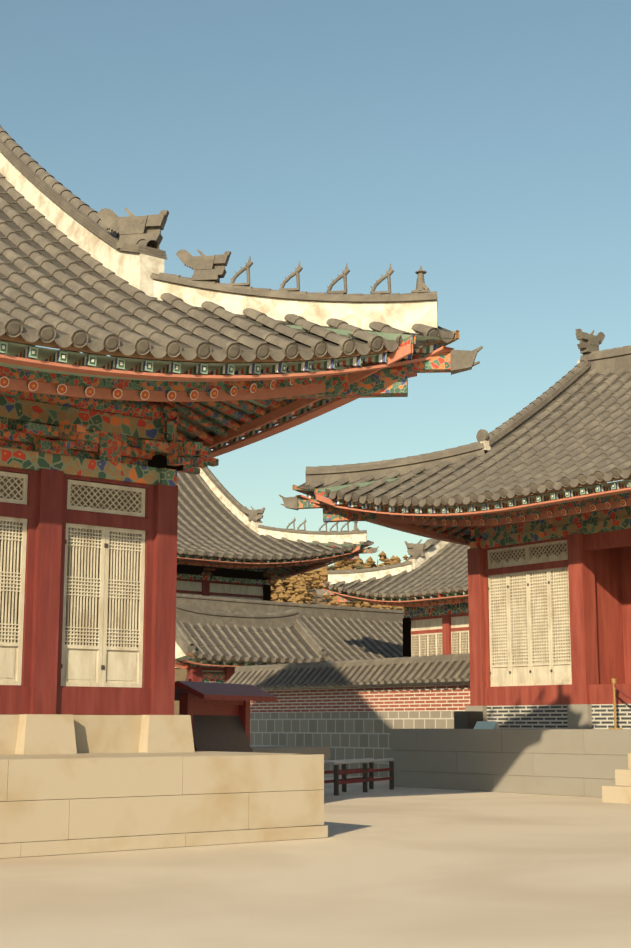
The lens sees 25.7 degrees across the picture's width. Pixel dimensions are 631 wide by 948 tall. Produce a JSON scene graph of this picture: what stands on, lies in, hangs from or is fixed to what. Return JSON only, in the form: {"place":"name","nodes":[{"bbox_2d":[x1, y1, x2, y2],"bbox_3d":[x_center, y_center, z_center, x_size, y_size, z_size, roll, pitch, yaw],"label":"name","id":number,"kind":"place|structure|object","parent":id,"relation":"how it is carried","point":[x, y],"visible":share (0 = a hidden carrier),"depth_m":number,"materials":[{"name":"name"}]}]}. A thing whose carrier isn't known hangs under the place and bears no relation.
{"place":"outdoors","nodes":[
{"label":"outdoors","id":0,"kind":"place"},
{"bbox_2d":[174,604,329,714],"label":"tiled roof","id":1,"kind":"structure","parent":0,"point":[212,646],"depth_m":52.50,"materials":[{"name":"tile"}]},
{"bbox_2d":[176,467,378,600],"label":"hall","id":2,"kind":"structure","parent":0,"point":[229,545],"depth_m":74.59,"materials":[{"name":"tile"}]},
{"bbox_2d":[176,593,403,660],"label":"tiled roof","id":3,"kind":"structure","parent":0,"point":[340,633],"depth_m":67.99,"materials":[{"name":"tile"}]},
{"bbox_2d":[0,775,630,947],"bbox_3d":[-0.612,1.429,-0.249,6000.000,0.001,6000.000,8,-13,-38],"label":"ground","id":4,"kind":"structure","parent":0,"point":[381,865],"depth_m":12.73,"materials":[{"name":"beige sand"}]},
{"bbox_2d":[174,681,276,751],"bbox_3d":[-1.670,4.571,23.104,1.000,2.140,2.460,-5,-11,26],"label":"small roofed structure","id":5,"kind":"object","parent":4,"relation":"on","point":[219,713],"visible":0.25,"depth_m":23.07,"materials":[{"name":"red wood"}]},
{"bbox_2d":[0,126,482,857],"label":"hall","id":6,"kind":"structure","parent":4,"relation":"on","point":[134,406],"depth_m":19.15,"materials":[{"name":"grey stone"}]},
{"bbox_2d":[251,746,329,758],"bbox_3d":[-0.868,6.041,28.025,1.100,1.000,2.300,-9,-14,41],"label":"stone ledge","id":7,"kind":"object","parent":4,"relation":"on","point":[325,750],"visible":0.14,"depth_m":27.93,"materials":[{"name":"grey stone"}]},
{"bbox_2d":[226,653,469,777],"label":"boundary wall","id":8,"kind":"structure","parent":4,"relation":"on","point":[351,709],"depth_m":39.35,"materials":[{"name":"stone"}]},
{"bbox_2d":[324,758,393,795],"bbox_3d":[0.852,6.579,30.124,0.580,0.690,3.200,-5,-11,25],"label":"fence","id":9,"kind":"object","parent":4,"relation":"on","point":[344,781],"visible":0.81,"depth_m":30.12,"materials":[{"name":"wood"}]},
{"bbox_2d":[279,329,630,803],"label":"hall","id":10,"kind":"structure","parent":4,"relation":"on","point":[529,505],"depth_m":31.41,"materials":[{"name":"grey tile"}]},
{"bbox_2d":[0,0,630,565],"label":"sky","id":11,"kind":"structure","parent":0,"point":[483,146],"materials":[{"name":"blue"}]},
{"bbox_2d":[274,588,383,608],"bbox_3d":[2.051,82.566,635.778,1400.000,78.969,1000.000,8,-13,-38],"label":"hill terrain","id":12,"kind":"structure","parent":0,"point":[320,600],"depth_m":537.24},
{"bbox_2d":[270,551,408,609],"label":"hill trees","id":13,"kind":"object","parent":12,"relation":"on","point":[298,587],"visible":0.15,"depth_m":523.50,"materials":[{"name":"brown plant"}]},
{"bbox_2d":[314,539,469,656],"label":"hall","id":14,"kind":"structure","parent":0,"point":[425,586],"depth_m":61.94,"materials":[{"name":"tile"}]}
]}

